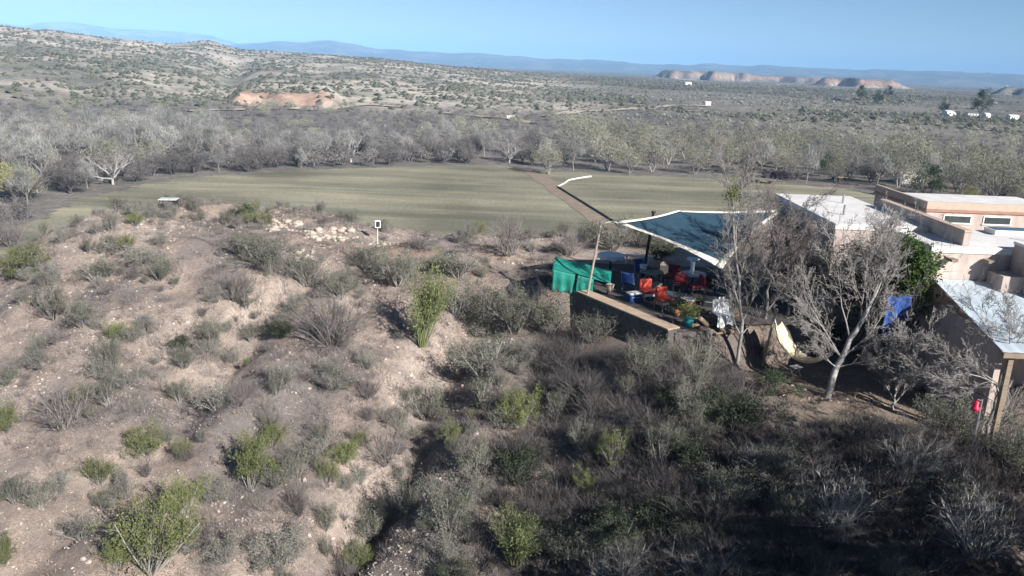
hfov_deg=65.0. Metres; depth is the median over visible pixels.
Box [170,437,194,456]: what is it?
green bush
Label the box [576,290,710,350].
retaining wall
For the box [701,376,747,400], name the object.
briar shrub
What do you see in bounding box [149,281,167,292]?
bare shrub
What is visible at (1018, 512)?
briar shrub
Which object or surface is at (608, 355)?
briar shrub
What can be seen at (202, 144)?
willow tree
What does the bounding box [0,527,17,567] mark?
green bush
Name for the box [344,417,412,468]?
bare shrub
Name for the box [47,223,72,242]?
sage shrub
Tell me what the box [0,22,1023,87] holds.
mountains
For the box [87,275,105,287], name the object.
sage shrub
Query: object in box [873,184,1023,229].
house
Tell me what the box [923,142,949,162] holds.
mesquite tree
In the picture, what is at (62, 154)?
mesquite tree
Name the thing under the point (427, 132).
cottonwood tree
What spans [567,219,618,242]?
creosote shrub
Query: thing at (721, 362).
creosote shrub
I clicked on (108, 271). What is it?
creosote shrub
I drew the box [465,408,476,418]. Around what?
green bush
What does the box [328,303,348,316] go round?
bare shrub
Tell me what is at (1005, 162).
willow tree
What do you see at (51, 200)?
river flats
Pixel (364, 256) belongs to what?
creosote shrub
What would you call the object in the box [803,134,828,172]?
cottonwood tree
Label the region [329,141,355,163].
mesquite tree
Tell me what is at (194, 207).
sage shrub
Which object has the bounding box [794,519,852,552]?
briar shrub
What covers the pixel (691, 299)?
plant pot
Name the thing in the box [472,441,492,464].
creosote shrub
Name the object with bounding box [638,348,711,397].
briar shrub
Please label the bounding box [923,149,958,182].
willow tree
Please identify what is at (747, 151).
willow tree
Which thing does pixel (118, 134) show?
cottonwood tree
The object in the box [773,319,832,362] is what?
hammock
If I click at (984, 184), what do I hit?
willow tree
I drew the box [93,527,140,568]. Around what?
green bush
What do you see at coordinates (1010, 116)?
house
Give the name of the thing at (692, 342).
briar shrub
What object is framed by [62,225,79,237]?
bare shrub
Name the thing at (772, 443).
creosote shrub
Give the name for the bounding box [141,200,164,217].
sage shrub
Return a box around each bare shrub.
[0,204,34,246]
[4,279,15,285]
[9,373,112,435]
[17,376,32,388]
[18,234,36,245]
[18,370,34,382]
[38,256,58,270]
[41,401,72,417]
[43,326,76,344]
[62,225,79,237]
[98,283,116,293]
[110,265,128,276]
[125,271,138,280]
[126,265,140,273]
[133,459,154,477]
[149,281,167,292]
[150,385,160,391]
[162,200,177,209]
[174,445,198,461]
[189,510,222,543]
[195,306,207,316]
[201,258,261,301]
[215,233,230,242]
[225,375,268,398]
[225,385,250,409]
[232,214,243,223]
[256,408,286,427]
[261,446,290,465]
[264,271,387,354]
[271,478,317,518]
[272,255,287,265]
[275,448,296,467]
[294,370,312,380]
[318,213,330,223]
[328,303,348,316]
[334,554,362,575]
[338,511,351,521]
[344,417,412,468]
[346,256,357,265]
[348,291,361,298]
[351,372,388,399]
[360,403,377,421]
[376,272,394,285]
[379,232,387,240]
[386,431,415,454]
[391,228,443,252]
[404,475,414,487]
[423,411,449,434]
[426,477,436,488]
[427,255,443,268]
[452,444,473,467]
[477,208,541,256]
[510,283,526,298]
[533,270,550,281]
[548,226,592,255]
[568,514,654,575]
[657,523,771,575]
[726,422,794,486]
[786,449,917,544]
[870,406,979,491]
[923,460,1023,575]
[951,367,1023,432]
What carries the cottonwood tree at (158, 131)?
on the river flats
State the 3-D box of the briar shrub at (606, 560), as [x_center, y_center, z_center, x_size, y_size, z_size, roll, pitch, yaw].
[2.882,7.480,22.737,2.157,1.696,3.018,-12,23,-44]
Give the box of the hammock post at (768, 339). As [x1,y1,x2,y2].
[759,308,777,367]
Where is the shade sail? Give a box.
[606,209,784,280]
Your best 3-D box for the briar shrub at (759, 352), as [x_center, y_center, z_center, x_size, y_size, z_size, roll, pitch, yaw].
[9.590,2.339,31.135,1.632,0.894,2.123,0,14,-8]
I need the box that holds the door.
[795,257,807,300]
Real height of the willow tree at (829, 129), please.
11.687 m
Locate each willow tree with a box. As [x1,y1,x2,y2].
[0,162,46,201]
[1,128,15,160]
[9,139,61,172]
[23,138,65,169]
[46,113,89,147]
[77,136,128,169]
[128,136,167,159]
[175,129,215,156]
[209,120,238,148]
[527,139,569,173]
[557,112,591,143]
[560,133,587,159]
[569,115,610,153]
[572,119,602,148]
[579,122,621,150]
[587,113,625,145]
[588,132,632,170]
[605,125,651,165]
[608,120,650,143]
[615,145,644,173]
[630,127,652,149]
[631,135,678,171]
[651,128,689,163]
[666,122,707,158]
[667,125,697,152]
[677,144,712,173]
[682,140,706,161]
[697,125,728,147]
[703,123,735,141]
[703,138,728,152]
[706,136,747,173]
[722,135,755,162]
[723,123,775,164]
[729,139,770,170]
[731,133,759,158]
[747,134,778,163]
[762,124,800,160]
[764,142,795,168]
[766,130,808,168]
[774,128,819,165]
[774,147,810,171]
[794,127,837,161]
[801,123,847,157]
[821,157,852,182]
[822,134,863,165]
[828,143,862,169]
[844,126,878,160]
[857,140,910,176]
[867,126,942,169]
[880,148,925,186]
[882,137,914,156]
[895,161,936,192]
[899,140,946,168]
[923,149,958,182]
[939,154,992,194]
[943,136,991,184]
[950,148,1023,195]
[954,185,984,194]
[963,167,996,191]
[970,142,1017,172]
[989,151,1012,172]
[989,153,1023,177]
[1001,180,1023,196]
[1016,185,1023,198]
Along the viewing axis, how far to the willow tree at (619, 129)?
241.67 m
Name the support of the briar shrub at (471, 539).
on the hillside
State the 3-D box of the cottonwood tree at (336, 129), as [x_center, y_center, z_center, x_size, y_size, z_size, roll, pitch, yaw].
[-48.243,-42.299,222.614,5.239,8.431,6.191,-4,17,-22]
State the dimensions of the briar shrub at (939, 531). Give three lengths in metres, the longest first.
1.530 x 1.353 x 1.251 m
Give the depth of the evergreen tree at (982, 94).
574.99 m
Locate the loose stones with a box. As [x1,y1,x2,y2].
[0,203,1013,575]
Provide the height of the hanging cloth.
1.744 m
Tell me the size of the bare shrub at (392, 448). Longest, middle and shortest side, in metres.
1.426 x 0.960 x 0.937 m
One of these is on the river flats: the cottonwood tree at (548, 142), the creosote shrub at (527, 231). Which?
the cottonwood tree at (548, 142)
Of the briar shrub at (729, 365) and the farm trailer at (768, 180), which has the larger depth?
the farm trailer at (768, 180)
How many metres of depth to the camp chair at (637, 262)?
37.49 m
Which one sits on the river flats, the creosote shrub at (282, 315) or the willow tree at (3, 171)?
the willow tree at (3, 171)
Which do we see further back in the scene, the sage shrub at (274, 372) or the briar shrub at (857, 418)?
the sage shrub at (274, 372)
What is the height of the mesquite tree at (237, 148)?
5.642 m
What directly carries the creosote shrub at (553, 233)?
on the hillside
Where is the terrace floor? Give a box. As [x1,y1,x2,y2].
[575,263,814,328]
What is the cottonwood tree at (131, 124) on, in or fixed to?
on the river flats
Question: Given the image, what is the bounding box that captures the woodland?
[0,94,1023,177]
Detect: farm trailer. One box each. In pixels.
[753,178,780,183]
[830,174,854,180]
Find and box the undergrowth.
[407,241,1023,575]
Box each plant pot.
[606,283,613,291]
[665,288,692,316]
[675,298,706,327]
[682,297,694,306]
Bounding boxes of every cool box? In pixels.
[626,291,641,302]
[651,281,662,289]
[703,295,717,306]
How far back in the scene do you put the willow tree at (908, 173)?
177.40 m
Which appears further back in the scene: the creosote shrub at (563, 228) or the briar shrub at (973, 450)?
the creosote shrub at (563, 228)
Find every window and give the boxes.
[808,261,821,295]
[943,215,971,224]
[981,216,1011,225]
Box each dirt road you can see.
[189,101,399,110]
[437,112,534,122]
[540,108,629,115]
[629,105,710,109]
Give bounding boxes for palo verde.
[403,245,460,347]
[485,497,547,567]
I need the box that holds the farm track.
[519,169,617,228]
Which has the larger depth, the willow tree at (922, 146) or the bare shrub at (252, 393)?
the willow tree at (922, 146)
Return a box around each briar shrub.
[445,521,489,545]
[482,479,521,508]
[503,481,551,536]
[507,331,566,370]
[516,432,560,466]
[526,493,590,532]
[530,365,576,398]
[535,343,595,375]
[536,560,609,575]
[538,327,582,362]
[543,361,619,402]
[547,484,587,513]
[550,368,586,398]
[554,497,609,534]
[556,463,585,483]
[570,389,615,417]
[570,522,653,575]
[573,429,610,465]
[579,348,594,369]
[579,484,639,535]
[581,420,598,432]
[584,415,629,449]
[592,457,647,508]
[595,342,623,364]
[599,472,661,511]
[602,347,626,370]
[611,352,635,382]
[612,396,684,439]
[615,329,662,361]
[615,400,653,427]
[620,418,653,449]
[624,447,685,497]
[630,533,684,572]
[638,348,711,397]
[650,462,761,553]
[654,527,728,575]
[661,470,717,506]
[662,356,693,377]
[677,332,726,354]
[688,512,766,573]
[697,364,717,381]
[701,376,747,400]
[706,436,736,462]
[708,497,765,543]
[712,356,747,376]
[712,359,745,390]
[719,432,773,489]
[728,540,773,566]
[729,412,770,447]
[742,438,882,502]
[744,490,770,508]
[745,338,778,358]
[760,493,801,551]
[765,416,793,438]
[783,427,836,459]
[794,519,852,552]
[798,454,818,478]
[817,401,894,451]
[832,429,887,467]
[832,449,944,540]
[832,485,878,524]
[837,465,870,483]
[838,406,896,442]
[846,522,870,541]
[846,567,890,575]
[851,442,896,493]
[858,509,925,543]
[866,521,993,575]
[867,408,893,433]
[889,424,934,464]
[893,409,952,454]
[894,422,1006,471]
[908,432,1002,507]
[920,500,965,552]
[930,539,982,575]
[952,404,1016,455]
[953,422,997,470]
[959,445,1000,485]
[965,464,1014,512]
[969,510,1001,531]
[973,468,1023,549]
[987,551,1023,575]
[990,466,1023,493]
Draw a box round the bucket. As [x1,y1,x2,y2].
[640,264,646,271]
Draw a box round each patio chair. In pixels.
[639,278,656,303]
[647,260,663,282]
[653,286,673,311]
[663,264,680,286]
[672,272,688,292]
[686,274,705,296]
[696,272,716,294]
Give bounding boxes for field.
[0,164,874,259]
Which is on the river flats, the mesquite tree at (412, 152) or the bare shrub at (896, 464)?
the mesquite tree at (412, 152)
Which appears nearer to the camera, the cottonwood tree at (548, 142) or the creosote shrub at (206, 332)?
the creosote shrub at (206, 332)
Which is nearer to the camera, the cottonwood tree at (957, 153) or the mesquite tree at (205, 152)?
the mesquite tree at (205, 152)
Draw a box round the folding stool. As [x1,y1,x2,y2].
[789,365,802,375]
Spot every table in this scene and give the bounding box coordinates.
[158,197,178,210]
[597,251,624,271]
[623,253,652,265]
[642,270,661,278]
[659,291,686,303]
[680,270,706,291]
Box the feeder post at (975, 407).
[970,399,982,452]
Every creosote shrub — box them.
[0,356,23,387]
[0,467,38,504]
[3,287,32,304]
[11,477,62,509]
[25,252,40,267]
[26,271,70,320]
[27,331,47,351]
[31,221,50,237]
[63,290,110,327]
[64,255,113,282]
[81,236,94,253]
[81,403,96,416]
[84,326,122,369]
[85,374,118,405]
[89,484,122,509]
[92,237,108,253]
[96,258,123,277]
[100,210,120,230]
[100,361,122,385]
[105,193,128,211]
[105,230,121,243]
[121,202,134,213]
[128,366,151,380]
[134,255,172,280]
[143,204,160,217]
[157,425,175,442]
[162,378,195,402]
[167,340,202,368]
[184,191,198,204]
[191,313,225,348]
[194,212,203,219]
[216,209,234,225]
[216,231,259,255]
[216,232,311,272]
[227,205,241,216]
[229,214,240,228]
[233,287,261,309]
[236,320,266,342]
[239,230,262,247]
[246,311,261,319]
[263,302,297,329]
[263,366,290,395]
[270,564,297,575]
[273,244,337,286]
[273,451,317,479]
[305,417,341,444]
[312,265,357,300]
[313,500,339,530]
[318,535,335,557]
[335,210,351,220]
[338,263,356,278]
[342,237,393,270]
[343,209,362,222]
[344,500,391,540]
[350,277,360,290]
[364,242,426,286]
[378,218,394,232]
[378,463,430,515]
[385,464,408,480]
[393,328,405,338]
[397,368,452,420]
[413,511,434,533]
[414,463,482,539]
[431,248,492,278]
[436,276,480,315]
[437,407,449,418]
[442,326,517,378]
[443,433,462,454]
[452,432,495,481]
[461,275,513,322]
[463,220,470,232]
[465,371,509,409]
[465,420,479,434]
[471,273,552,332]
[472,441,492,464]
[476,260,489,278]
[492,391,505,411]
[493,287,515,313]
[504,380,527,407]
[517,224,536,241]
[526,286,578,335]
[529,525,550,554]
[536,514,622,574]
[542,383,569,414]
[546,229,559,237]
[554,218,570,235]
[564,408,599,452]
[565,309,618,342]
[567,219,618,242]
[585,215,645,251]
[613,372,636,394]
[615,527,645,561]
[618,334,679,374]
[625,210,662,246]
[639,328,687,362]
[641,414,681,464]
[642,233,676,249]
[653,410,701,443]
[659,368,716,410]
[670,511,701,544]
[671,384,716,427]
[676,412,724,446]
[678,332,722,371]
[686,362,716,386]
[693,447,765,512]
[697,340,729,373]
[721,424,818,493]
[723,552,771,575]
[761,422,799,464]
[764,468,823,526]
[781,567,812,575]
[818,465,843,488]
[822,413,841,430]
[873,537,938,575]
[906,391,956,440]
[907,477,933,505]
[933,388,994,447]
[935,468,1007,524]
[957,408,1023,472]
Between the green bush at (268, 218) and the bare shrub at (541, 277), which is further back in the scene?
the green bush at (268, 218)
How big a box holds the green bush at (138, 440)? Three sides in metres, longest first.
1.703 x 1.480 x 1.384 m
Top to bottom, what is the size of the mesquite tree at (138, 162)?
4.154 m
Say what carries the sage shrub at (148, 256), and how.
on the hillside
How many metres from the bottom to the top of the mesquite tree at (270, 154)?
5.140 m
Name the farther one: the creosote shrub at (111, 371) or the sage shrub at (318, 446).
the creosote shrub at (111, 371)
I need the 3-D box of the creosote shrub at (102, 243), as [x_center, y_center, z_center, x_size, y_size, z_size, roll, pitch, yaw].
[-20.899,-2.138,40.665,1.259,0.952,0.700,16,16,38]
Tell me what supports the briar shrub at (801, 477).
on the hillside
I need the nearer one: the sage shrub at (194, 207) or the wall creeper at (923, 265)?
the wall creeper at (923, 265)
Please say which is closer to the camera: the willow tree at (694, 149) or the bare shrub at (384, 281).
the bare shrub at (384, 281)
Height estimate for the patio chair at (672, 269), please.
0.940 m
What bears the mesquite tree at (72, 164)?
on the river flats
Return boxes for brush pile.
[755,163,816,179]
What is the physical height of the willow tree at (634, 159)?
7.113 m
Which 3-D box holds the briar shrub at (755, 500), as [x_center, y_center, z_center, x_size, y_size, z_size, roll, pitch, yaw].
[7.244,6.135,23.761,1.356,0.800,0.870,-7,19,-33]
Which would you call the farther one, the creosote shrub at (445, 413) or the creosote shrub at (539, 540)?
the creosote shrub at (445, 413)
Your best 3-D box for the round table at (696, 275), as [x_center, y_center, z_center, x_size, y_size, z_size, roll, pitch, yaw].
[8.107,-0.274,36.088,1.200,0.780,1.200,2,16,0]
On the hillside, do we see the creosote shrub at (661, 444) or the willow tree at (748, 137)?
the creosote shrub at (661, 444)
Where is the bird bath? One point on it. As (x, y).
(693, 260)
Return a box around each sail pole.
[578,221,602,325]
[640,211,655,276]
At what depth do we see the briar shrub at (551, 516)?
24.50 m
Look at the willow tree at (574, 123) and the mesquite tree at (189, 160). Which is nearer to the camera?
the mesquite tree at (189, 160)
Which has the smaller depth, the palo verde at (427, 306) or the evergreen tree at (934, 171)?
the palo verde at (427, 306)
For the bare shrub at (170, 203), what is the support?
on the hillside
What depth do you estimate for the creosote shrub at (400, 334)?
34.16 m
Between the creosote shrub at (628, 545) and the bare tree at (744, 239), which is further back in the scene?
the bare tree at (744, 239)
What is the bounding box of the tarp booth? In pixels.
[552,257,611,294]
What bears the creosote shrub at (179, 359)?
on the hillside
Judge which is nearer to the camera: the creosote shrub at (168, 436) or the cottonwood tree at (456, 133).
the creosote shrub at (168, 436)
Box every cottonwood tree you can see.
[0,127,13,144]
[0,132,24,170]
[1,115,22,143]
[2,142,35,167]
[3,156,38,207]
[4,108,35,146]
[7,107,31,131]
[11,118,42,166]
[17,133,60,183]
[32,122,53,142]
[35,116,69,161]
[41,118,59,147]
[55,124,82,147]
[58,123,101,159]
[60,120,89,150]
[72,103,100,151]
[74,156,94,188]
[86,120,120,160]
[91,116,110,148]
[103,121,135,165]
[107,116,130,145]
[119,112,143,149]
[129,115,155,154]
[134,113,162,148]
[140,111,168,150]
[142,120,180,155]
[144,105,170,136]
[151,105,191,148]
[160,123,182,152]
[164,112,192,151]
[173,121,203,162]
[178,111,190,132]
[188,110,211,133]
[193,120,211,147]
[195,117,223,162]
[201,108,225,127]
[208,141,226,172]
[212,124,231,146]
[228,132,244,151]
[249,118,277,148]
[260,123,280,144]
[268,122,283,135]
[270,137,286,149]
[280,130,297,152]
[285,124,304,144]
[293,148,307,167]
[295,131,310,142]
[295,133,313,163]
[308,129,326,150]
[314,127,331,160]
[329,120,343,138]
[333,131,347,145]
[337,126,355,149]
[345,125,358,145]
[356,119,373,148]
[359,121,377,140]
[363,132,378,151]
[372,132,382,150]
[385,131,401,141]
[385,141,397,159]
[395,134,413,157]
[420,125,437,150]
[423,124,438,139]
[434,118,454,145]
[443,130,459,146]
[446,127,460,142]
[467,123,481,139]
[476,123,493,156]
[489,130,499,147]
[503,128,520,144]
[525,126,544,140]
[539,138,555,162]
[564,130,590,169]
[586,145,599,160]
[651,130,665,152]
[655,140,675,167]
[666,121,685,160]
[713,122,729,140]
[750,137,781,176]
[800,144,821,182]
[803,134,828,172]
[842,135,862,157]
[858,136,879,167]
[867,150,897,187]
[922,152,947,183]
[949,157,976,190]
[950,145,963,173]
[974,138,992,157]
[1011,152,1023,182]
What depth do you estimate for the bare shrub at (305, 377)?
30.98 m
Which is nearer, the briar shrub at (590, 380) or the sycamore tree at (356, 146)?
the briar shrub at (590, 380)
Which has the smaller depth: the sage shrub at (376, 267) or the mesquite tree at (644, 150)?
the sage shrub at (376, 267)
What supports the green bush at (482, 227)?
on the hillside
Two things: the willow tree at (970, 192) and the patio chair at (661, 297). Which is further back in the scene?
the willow tree at (970, 192)
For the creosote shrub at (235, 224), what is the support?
on the hillside
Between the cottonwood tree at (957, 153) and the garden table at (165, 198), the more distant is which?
the cottonwood tree at (957, 153)
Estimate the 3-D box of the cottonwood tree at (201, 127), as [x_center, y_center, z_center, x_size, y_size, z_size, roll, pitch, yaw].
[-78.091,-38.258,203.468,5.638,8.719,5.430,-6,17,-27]
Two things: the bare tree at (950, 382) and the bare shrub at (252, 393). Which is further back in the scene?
the bare shrub at (252, 393)
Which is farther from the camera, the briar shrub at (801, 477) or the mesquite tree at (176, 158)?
the mesquite tree at (176, 158)
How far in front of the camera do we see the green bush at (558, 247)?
42.83 m
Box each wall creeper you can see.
[760,207,816,306]
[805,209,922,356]
[846,199,1005,379]
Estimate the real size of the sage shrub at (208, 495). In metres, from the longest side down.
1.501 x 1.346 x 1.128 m
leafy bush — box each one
[162,334,205,348]
[229,203,263,216]
[263,318,297,339]
[430,554,477,575]
[493,440,554,487]
[575,495,649,556]
[631,490,709,545]
[637,240,675,260]
[654,386,675,411]
[658,430,709,470]
[693,378,798,433]
[697,390,733,423]
[743,366,808,399]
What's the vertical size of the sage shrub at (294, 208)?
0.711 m
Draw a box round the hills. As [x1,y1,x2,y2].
[0,27,1023,138]
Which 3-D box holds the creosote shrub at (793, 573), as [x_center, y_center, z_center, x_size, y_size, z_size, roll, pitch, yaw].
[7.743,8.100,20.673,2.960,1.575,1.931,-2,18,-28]
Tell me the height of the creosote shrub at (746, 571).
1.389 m
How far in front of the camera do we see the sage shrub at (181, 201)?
51.82 m
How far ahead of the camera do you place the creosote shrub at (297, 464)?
26.63 m
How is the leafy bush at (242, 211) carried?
on the hillside
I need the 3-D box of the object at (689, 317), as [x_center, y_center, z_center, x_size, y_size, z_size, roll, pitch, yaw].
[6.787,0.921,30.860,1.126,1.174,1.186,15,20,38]
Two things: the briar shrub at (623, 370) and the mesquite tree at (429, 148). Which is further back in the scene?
the mesquite tree at (429, 148)
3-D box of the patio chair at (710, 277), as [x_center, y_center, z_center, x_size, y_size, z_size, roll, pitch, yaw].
[8.610,-0.179,35.590,0.610,0.940,0.620,-7,18,-29]
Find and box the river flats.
[0,93,1023,248]
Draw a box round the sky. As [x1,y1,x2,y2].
[0,0,1023,74]
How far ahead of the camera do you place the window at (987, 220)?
46.35 m
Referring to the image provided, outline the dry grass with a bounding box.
[0,203,1023,575]
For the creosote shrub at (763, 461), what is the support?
on the hillside
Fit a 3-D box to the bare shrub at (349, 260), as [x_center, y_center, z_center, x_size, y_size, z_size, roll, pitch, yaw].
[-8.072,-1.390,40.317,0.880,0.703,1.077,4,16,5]
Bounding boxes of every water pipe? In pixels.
[557,186,624,227]
[558,176,591,185]
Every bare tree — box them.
[697,120,790,368]
[711,195,775,302]
[723,171,843,318]
[756,204,826,315]
[770,191,922,398]
[857,306,947,409]
[880,284,1023,438]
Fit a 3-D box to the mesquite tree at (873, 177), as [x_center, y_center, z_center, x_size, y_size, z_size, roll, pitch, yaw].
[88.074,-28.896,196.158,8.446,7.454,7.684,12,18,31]
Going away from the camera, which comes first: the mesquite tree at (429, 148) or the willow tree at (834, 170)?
the willow tree at (834, 170)
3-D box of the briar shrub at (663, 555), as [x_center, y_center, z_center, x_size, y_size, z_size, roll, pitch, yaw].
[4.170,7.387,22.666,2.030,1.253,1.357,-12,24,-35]
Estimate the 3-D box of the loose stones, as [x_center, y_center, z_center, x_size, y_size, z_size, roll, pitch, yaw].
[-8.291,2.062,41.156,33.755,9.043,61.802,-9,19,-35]
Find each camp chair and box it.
[621,271,639,290]
[634,259,652,280]
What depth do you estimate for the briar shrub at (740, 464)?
24.44 m
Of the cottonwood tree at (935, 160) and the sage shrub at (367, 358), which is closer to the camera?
the sage shrub at (367, 358)
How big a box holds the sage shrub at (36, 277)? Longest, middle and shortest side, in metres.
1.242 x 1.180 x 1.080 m
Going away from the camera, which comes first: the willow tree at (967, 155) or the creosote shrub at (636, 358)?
the creosote shrub at (636, 358)
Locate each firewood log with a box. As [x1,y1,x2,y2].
[697,316,710,325]
[702,310,711,315]
[715,329,736,334]
[719,328,733,333]
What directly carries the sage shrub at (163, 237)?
on the hillside
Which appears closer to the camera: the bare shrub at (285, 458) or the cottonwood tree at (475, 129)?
the bare shrub at (285, 458)
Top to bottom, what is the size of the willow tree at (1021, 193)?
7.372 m
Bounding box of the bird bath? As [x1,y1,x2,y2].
[687,257,699,273]
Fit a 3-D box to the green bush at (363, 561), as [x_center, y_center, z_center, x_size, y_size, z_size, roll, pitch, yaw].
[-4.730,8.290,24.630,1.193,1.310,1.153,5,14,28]
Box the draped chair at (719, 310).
[712,297,734,328]
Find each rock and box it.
[337,228,344,232]
[347,228,354,232]
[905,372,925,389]
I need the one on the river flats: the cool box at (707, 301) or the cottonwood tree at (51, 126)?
the cottonwood tree at (51, 126)
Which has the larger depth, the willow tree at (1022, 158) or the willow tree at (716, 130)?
the willow tree at (716, 130)
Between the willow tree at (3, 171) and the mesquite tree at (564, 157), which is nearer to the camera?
the willow tree at (3, 171)
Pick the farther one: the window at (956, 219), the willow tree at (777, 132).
the willow tree at (777, 132)
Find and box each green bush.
[0,241,51,279]
[0,400,19,432]
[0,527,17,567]
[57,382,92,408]
[68,452,117,485]
[80,484,212,575]
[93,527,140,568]
[102,320,135,341]
[111,230,137,248]
[118,413,165,458]
[120,209,144,225]
[156,471,213,515]
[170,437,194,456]
[227,426,285,489]
[241,199,259,209]
[241,209,261,223]
[241,357,250,365]
[256,209,273,225]
[258,416,290,447]
[312,454,342,483]
[319,437,361,464]
[337,536,375,574]
[350,429,373,445]
[436,416,472,444]
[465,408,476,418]
[471,220,487,235]
[496,381,544,429]
[553,243,562,250]
[572,462,602,500]
[593,424,636,466]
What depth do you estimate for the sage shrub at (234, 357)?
34.22 m
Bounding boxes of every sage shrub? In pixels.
[10,241,27,250]
[14,265,39,280]
[16,345,60,369]
[29,263,51,285]
[37,263,64,285]
[40,467,72,496]
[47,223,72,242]
[52,510,100,544]
[65,213,84,226]
[75,353,118,379]
[77,219,107,234]
[86,317,104,328]
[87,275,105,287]
[90,237,123,255]
[92,207,110,213]
[104,468,145,501]
[105,364,145,388]
[110,464,126,484]
[116,240,171,265]
[119,320,146,342]
[125,198,147,216]
[132,308,156,333]
[139,199,157,209]
[139,275,148,283]
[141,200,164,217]
[148,356,161,364]
[151,229,171,244]
[163,201,179,219]
[166,190,192,199]
[166,520,202,555]
[168,275,180,285]
[171,194,189,206]
[182,196,203,212]
[186,380,240,410]
[187,207,211,220]
[192,336,225,355]
[194,427,213,442]
[194,472,233,503]
[195,197,207,204]
[196,521,249,567]
[200,282,236,302]
[208,196,222,203]
[211,343,247,363]
[217,207,233,215]
[218,318,233,331]
[239,198,275,209]
[242,513,315,575]
[243,535,259,547]
[248,219,270,228]
[248,457,297,489]
[249,551,270,574]
[253,254,285,276]
[261,360,296,386]
[276,200,284,207]
[277,441,294,456]
[281,288,311,311]
[286,204,304,211]
[289,433,337,463]
[302,223,314,230]
[306,270,340,287]
[307,357,354,382]
[308,199,328,212]
[308,310,323,334]
[312,362,351,390]
[333,471,355,491]
[335,373,354,388]
[336,334,352,347]
[348,468,371,484]
[349,537,369,558]
[354,346,381,368]
[356,287,367,293]
[362,494,400,521]
[366,258,386,272]
[373,403,420,426]
[390,415,426,442]
[403,384,412,399]
[410,542,484,575]
[412,549,428,561]
[413,382,424,395]
[415,529,477,560]
[447,230,472,242]
[454,304,482,323]
[457,467,497,503]
[460,221,479,240]
[466,317,501,337]
[473,336,501,350]
[484,406,526,428]
[485,360,509,385]
[501,336,540,355]
[502,356,531,375]
[513,342,537,368]
[523,240,539,252]
[537,229,550,237]
[543,241,555,252]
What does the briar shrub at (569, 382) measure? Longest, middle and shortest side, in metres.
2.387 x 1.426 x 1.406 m
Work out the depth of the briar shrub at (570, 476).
26.15 m
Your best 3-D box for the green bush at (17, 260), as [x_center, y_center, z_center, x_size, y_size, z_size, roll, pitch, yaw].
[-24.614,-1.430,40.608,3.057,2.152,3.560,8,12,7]
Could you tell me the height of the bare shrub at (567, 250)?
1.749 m
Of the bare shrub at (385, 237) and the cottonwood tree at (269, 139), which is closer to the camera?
the bare shrub at (385, 237)
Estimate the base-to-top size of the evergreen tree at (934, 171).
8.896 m
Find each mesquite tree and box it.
[0,151,23,168]
[0,163,16,195]
[0,168,50,199]
[0,198,13,224]
[2,194,42,220]
[10,164,47,184]
[39,155,76,187]
[46,159,93,193]
[54,146,91,168]
[55,156,82,180]
[58,152,92,177]
[72,166,102,184]
[90,151,124,179]
[106,153,145,176]
[123,161,152,181]
[125,156,149,172]
[137,150,166,175]
[151,148,185,174]
[180,150,205,172]
[188,149,210,169]
[230,142,250,158]
[231,145,264,171]
[236,151,259,167]
[242,143,276,169]
[258,145,277,164]
[261,142,290,167]
[279,143,309,165]
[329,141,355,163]
[347,129,372,152]
[373,143,402,164]
[389,136,414,154]
[398,137,425,160]
[413,134,439,151]
[414,137,439,156]
[430,140,456,160]
[450,139,473,161]
[454,143,481,163]
[455,135,476,153]
[461,131,486,147]
[467,133,489,153]
[512,140,530,161]
[513,139,535,156]
[520,130,547,150]
[520,144,547,165]
[554,141,579,163]
[634,143,657,158]
[833,151,865,176]
[854,155,890,182]
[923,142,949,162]
[976,171,1023,195]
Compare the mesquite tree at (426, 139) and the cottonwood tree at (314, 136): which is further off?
the mesquite tree at (426, 139)
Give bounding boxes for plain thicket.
[566,78,1023,133]
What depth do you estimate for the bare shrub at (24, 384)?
30.90 m
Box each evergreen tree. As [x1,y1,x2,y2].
[818,152,838,176]
[852,83,869,100]
[872,89,884,105]
[883,86,893,97]
[909,161,951,193]
[938,98,949,109]
[970,87,993,115]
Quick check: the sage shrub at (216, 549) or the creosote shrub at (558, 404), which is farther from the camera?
the creosote shrub at (558, 404)
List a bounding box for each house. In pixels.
[767,193,1023,438]
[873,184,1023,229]
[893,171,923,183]
[941,110,959,115]
[965,112,979,116]
[981,113,990,117]
[1006,114,1018,119]
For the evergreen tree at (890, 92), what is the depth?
910.74 m
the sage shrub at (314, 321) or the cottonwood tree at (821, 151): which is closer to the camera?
the sage shrub at (314, 321)
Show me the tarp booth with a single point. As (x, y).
(563, 278)
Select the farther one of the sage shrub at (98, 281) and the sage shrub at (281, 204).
the sage shrub at (281, 204)
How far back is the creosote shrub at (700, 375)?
27.35 m
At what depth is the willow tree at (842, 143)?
221.81 m
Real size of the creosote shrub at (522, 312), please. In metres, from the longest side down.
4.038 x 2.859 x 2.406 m
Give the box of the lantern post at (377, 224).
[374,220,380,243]
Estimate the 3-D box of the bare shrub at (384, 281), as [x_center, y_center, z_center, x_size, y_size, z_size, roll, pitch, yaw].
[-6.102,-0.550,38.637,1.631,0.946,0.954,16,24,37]
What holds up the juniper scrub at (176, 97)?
on the hills
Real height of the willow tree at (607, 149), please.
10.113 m
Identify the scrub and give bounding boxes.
[0,24,614,117]
[0,199,1023,575]
[334,56,1023,162]
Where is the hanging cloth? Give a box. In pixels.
[854,294,934,339]
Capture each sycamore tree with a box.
[86,147,140,184]
[327,126,364,161]
[497,138,526,162]
[578,129,613,162]
[691,140,715,169]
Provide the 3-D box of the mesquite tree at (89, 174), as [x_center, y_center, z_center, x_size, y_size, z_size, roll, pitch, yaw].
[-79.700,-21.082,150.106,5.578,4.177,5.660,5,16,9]
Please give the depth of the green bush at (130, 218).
42.93 m
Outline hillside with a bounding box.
[0,201,1023,575]

